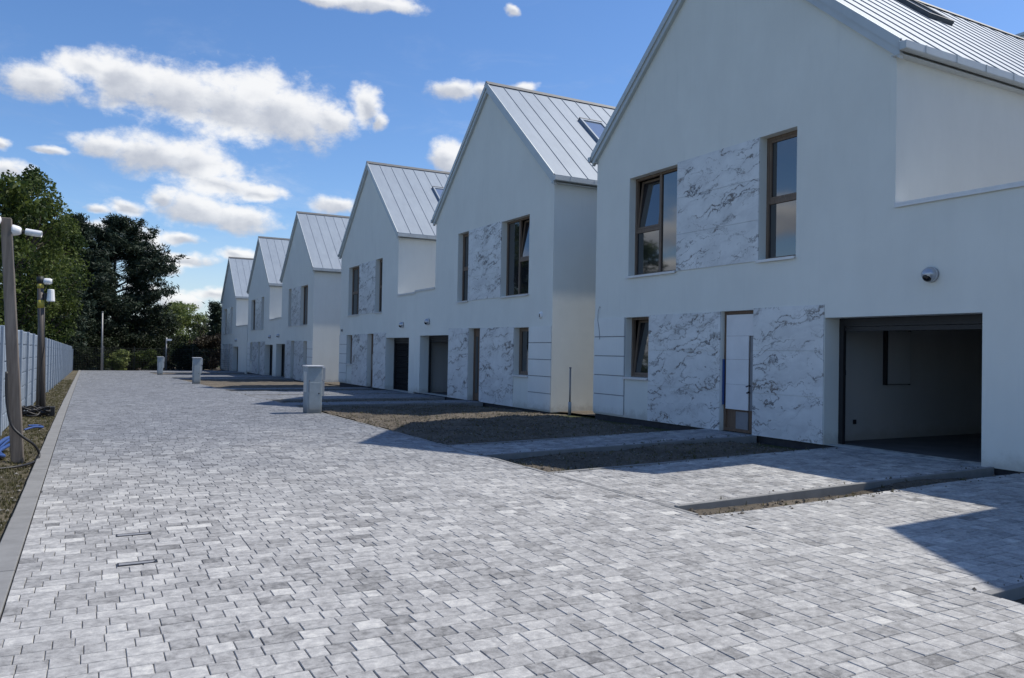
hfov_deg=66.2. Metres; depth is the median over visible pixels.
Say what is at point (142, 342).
bush
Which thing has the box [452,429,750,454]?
footpath
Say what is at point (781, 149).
window
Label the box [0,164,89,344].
broadleaf tree
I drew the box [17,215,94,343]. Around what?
broadleaf tree
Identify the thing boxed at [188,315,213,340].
broadleaf tree
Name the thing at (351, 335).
window
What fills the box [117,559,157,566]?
drain cover
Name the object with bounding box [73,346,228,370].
wire fence
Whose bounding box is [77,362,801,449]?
ground
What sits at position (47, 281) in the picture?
pole camera
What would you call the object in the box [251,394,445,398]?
driveway
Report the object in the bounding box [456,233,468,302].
window
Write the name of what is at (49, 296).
router box
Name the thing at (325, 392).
driveway
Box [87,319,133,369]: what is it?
bush
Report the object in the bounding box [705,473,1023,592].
driveway
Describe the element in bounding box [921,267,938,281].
security camera
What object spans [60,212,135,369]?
broadleaf tree
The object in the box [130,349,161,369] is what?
bush
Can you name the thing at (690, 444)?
yard weeds
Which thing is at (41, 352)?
timber pole
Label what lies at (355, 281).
window
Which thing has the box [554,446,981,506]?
driveway
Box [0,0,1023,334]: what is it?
sky
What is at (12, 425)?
black cable
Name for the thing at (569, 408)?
plastic stake
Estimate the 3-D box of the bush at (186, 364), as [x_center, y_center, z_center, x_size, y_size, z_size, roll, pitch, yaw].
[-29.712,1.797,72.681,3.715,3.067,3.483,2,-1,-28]
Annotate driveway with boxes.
[145,371,243,372]
[162,375,271,375]
[167,376,283,377]
[233,390,407,394]
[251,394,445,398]
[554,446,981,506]
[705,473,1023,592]
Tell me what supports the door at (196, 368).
in the utility box at (197, 363)
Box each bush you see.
[61,331,118,369]
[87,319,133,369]
[99,349,130,370]
[104,331,152,370]
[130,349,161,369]
[141,334,190,369]
[170,342,209,369]
[186,332,220,369]
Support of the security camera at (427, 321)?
attached to the terraced house at (514, 219)
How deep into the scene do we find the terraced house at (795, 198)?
14.39 m
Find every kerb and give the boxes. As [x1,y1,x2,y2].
[0,370,80,619]
[139,370,1023,600]
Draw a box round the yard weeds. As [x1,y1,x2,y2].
[255,387,1022,578]
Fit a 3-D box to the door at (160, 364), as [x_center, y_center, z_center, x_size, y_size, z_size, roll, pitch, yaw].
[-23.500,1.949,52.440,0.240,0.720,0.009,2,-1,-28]
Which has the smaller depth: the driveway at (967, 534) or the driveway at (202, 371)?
the driveway at (967, 534)
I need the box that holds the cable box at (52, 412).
[45,406,54,416]
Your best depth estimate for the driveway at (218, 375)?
52.82 m
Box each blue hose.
[0,436,9,457]
[23,424,43,430]
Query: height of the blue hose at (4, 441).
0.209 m
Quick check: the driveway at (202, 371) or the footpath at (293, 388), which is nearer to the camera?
the footpath at (293, 388)
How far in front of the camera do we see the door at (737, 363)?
15.32 m
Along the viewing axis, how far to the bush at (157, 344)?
72.20 m
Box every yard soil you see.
[136,367,339,390]
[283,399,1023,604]
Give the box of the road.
[0,370,1023,677]
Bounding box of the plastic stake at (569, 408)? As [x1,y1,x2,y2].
[568,367,571,415]
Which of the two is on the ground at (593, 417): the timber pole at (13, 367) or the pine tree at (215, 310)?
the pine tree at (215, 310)
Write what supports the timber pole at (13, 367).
on the verge
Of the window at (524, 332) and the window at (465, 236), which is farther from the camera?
the window at (465, 236)
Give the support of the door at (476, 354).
in the terraced house at (514, 219)
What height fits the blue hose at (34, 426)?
0.089 m
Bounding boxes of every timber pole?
[0,217,23,463]
[37,276,45,415]
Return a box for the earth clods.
[230,387,1019,589]
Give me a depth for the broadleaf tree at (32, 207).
32.07 m
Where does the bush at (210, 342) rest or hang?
on the ground at (593, 417)
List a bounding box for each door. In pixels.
[158,363,161,373]
[194,366,199,381]
[309,382,319,409]
[371,334,372,385]
[473,328,479,400]
[722,310,752,433]
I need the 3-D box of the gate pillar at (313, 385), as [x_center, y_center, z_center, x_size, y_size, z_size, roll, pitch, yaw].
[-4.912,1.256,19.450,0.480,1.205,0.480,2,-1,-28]
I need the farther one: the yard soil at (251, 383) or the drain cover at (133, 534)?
the yard soil at (251, 383)
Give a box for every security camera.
[424,318,429,324]
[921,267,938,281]
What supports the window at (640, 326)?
in the terraced house at (795, 198)
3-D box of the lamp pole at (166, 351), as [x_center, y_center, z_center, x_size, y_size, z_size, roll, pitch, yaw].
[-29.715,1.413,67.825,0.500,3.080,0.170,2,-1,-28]
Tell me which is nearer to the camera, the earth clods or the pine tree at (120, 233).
the earth clods
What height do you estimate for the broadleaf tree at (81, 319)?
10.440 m
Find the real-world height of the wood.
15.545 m
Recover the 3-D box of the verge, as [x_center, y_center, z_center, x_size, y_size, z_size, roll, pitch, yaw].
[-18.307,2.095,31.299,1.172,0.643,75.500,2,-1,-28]
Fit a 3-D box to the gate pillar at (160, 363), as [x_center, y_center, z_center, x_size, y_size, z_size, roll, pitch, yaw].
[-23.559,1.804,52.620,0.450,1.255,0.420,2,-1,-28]
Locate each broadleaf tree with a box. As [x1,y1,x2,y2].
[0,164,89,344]
[0,173,52,324]
[1,248,99,349]
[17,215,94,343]
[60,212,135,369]
[122,304,181,363]
[161,301,209,356]
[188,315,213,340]
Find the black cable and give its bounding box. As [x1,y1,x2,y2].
[0,372,39,469]
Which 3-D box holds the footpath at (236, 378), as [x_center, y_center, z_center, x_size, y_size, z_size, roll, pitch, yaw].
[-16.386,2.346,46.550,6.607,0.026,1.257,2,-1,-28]
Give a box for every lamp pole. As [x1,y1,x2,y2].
[100,311,103,370]
[165,337,171,369]
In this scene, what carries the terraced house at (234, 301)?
on the ground at (593, 417)
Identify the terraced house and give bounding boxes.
[220,257,253,373]
[246,236,289,375]
[274,211,349,381]
[338,161,449,392]
[413,81,615,413]
[588,0,1023,475]
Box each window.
[250,300,254,330]
[299,286,307,325]
[345,335,351,364]
[347,267,358,315]
[374,259,382,312]
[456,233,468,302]
[499,216,529,297]
[512,328,528,376]
[622,317,648,379]
[626,167,676,278]
[755,130,796,262]
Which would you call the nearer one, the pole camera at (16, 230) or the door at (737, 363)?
the pole camera at (16, 230)
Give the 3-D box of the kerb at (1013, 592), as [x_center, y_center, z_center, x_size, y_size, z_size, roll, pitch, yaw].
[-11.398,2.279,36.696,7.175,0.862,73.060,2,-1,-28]
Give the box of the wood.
[77,311,211,360]
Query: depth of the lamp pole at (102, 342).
63.34 m
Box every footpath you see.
[176,378,291,378]
[220,387,364,388]
[286,400,477,404]
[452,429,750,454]
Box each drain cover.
[116,531,150,536]
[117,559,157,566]
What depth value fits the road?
5.56 m
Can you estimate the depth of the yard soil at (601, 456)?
15.40 m
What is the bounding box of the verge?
[0,370,78,541]
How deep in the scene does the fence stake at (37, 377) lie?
18.82 m
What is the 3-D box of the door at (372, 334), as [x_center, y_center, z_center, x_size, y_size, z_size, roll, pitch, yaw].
[-6.134,0.950,35.094,0.104,2.365,0.880,2,-1,-28]
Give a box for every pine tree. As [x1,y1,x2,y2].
[74,213,190,369]
[202,301,221,367]
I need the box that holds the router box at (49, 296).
[44,289,54,303]
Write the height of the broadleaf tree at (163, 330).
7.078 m
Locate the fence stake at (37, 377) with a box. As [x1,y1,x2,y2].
[36,338,37,407]
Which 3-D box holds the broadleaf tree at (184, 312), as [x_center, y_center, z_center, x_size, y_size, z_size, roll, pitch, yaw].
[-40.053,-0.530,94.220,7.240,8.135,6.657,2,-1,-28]
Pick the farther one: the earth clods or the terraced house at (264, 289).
the terraced house at (264, 289)
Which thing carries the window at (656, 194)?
in the terraced house at (795, 198)
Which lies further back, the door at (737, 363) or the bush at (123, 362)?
the bush at (123, 362)
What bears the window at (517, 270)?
in the terraced house at (514, 219)
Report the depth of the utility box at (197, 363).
37.10 m
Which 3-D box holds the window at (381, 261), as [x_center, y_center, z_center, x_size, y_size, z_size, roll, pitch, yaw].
[-5.551,-2.330,34.314,0.673,2.630,1.180,2,-1,-28]
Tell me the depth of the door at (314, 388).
19.24 m
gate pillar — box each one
[157,356,164,374]
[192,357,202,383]
[302,365,325,413]
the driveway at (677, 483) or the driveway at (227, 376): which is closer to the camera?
the driveway at (677, 483)
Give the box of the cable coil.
[22,405,50,416]
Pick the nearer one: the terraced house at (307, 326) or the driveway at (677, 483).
the driveway at (677, 483)
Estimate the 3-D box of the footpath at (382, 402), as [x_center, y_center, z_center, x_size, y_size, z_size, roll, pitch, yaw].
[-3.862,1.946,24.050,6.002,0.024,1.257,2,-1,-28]
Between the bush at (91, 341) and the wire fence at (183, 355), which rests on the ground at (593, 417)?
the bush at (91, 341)
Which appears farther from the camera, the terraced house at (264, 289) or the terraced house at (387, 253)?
the terraced house at (264, 289)
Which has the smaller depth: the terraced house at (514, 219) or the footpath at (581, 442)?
the footpath at (581, 442)
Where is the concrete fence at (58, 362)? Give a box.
[0,325,72,435]
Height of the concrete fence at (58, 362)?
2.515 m
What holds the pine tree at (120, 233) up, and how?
on the ground at (593, 417)
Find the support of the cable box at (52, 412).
on the verge
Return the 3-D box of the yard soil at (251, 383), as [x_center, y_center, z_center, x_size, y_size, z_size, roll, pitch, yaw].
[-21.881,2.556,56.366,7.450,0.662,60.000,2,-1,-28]
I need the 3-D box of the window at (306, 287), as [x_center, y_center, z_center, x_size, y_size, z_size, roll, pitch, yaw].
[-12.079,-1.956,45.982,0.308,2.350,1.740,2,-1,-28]
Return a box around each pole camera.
[11,225,42,236]
[43,278,52,283]
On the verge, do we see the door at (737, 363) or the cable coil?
the cable coil
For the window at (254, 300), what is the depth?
60.76 m

